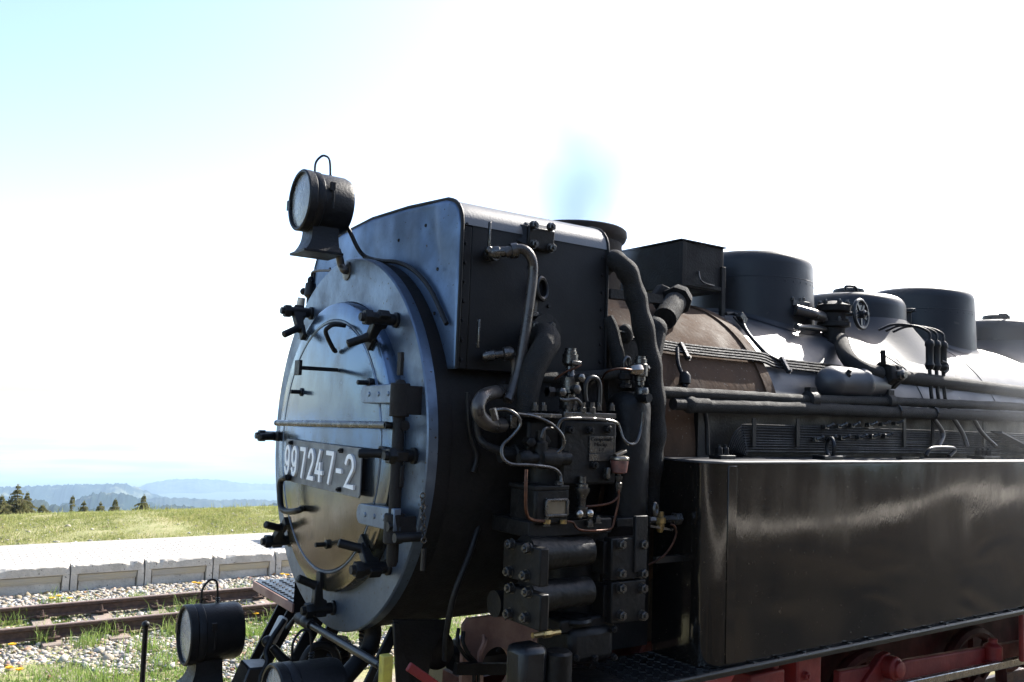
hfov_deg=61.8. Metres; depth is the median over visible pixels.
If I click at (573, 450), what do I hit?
steam locomotive
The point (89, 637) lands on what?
grass tufts
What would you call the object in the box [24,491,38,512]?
spruce tree
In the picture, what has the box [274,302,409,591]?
smokebox door
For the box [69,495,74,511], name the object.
spruce tree
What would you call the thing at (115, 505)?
spruce tree
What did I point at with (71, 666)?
grass
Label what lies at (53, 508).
hill
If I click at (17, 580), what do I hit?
platform wall
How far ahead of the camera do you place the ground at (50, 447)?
10983.93 m
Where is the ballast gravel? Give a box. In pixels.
[0,573,489,681]
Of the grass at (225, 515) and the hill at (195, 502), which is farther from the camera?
the hill at (195, 502)
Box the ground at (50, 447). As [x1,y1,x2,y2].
[0,407,994,681]
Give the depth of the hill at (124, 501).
2311.04 m
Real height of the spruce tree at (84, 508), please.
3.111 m
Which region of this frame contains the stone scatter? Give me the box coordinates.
[0,511,275,543]
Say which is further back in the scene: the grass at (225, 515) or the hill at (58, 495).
the hill at (58, 495)
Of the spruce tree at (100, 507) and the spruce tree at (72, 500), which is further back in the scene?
the spruce tree at (100, 507)
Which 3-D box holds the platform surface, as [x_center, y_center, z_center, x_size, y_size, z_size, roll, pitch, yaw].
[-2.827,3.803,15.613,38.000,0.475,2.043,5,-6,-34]
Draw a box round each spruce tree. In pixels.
[0,494,13,514]
[5,484,34,513]
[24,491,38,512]
[37,504,50,512]
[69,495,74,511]
[78,501,89,511]
[95,502,104,511]
[108,498,122,510]
[133,494,153,509]
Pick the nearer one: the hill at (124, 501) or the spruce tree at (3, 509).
the spruce tree at (3, 509)
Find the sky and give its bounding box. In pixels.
[0,0,1023,414]
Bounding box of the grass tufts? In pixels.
[0,580,291,681]
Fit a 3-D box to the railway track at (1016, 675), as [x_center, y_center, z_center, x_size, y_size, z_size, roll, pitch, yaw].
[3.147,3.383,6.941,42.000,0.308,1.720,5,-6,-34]
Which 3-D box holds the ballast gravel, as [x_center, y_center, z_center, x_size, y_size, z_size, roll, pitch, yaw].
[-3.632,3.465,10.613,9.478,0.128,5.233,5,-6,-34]
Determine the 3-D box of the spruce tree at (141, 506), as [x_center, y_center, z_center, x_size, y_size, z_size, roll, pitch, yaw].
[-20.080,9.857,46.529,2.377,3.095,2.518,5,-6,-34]
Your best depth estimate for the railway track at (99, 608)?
10.36 m
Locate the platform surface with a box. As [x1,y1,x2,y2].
[0,532,284,580]
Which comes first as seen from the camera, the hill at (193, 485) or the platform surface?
the platform surface
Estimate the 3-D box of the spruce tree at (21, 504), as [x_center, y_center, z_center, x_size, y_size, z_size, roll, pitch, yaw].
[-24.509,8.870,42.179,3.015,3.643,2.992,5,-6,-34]
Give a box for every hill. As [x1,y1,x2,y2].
[0,483,166,505]
[15,499,277,512]
[59,491,160,511]
[139,478,275,493]
[144,497,276,507]
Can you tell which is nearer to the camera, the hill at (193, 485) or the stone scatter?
the stone scatter
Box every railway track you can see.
[0,587,276,648]
[985,667,1023,681]
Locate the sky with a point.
(152, 152)
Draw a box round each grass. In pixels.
[0,502,279,545]
[0,579,486,681]
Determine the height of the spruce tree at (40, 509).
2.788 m
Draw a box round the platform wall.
[0,550,291,595]
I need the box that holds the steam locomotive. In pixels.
[139,154,1023,681]

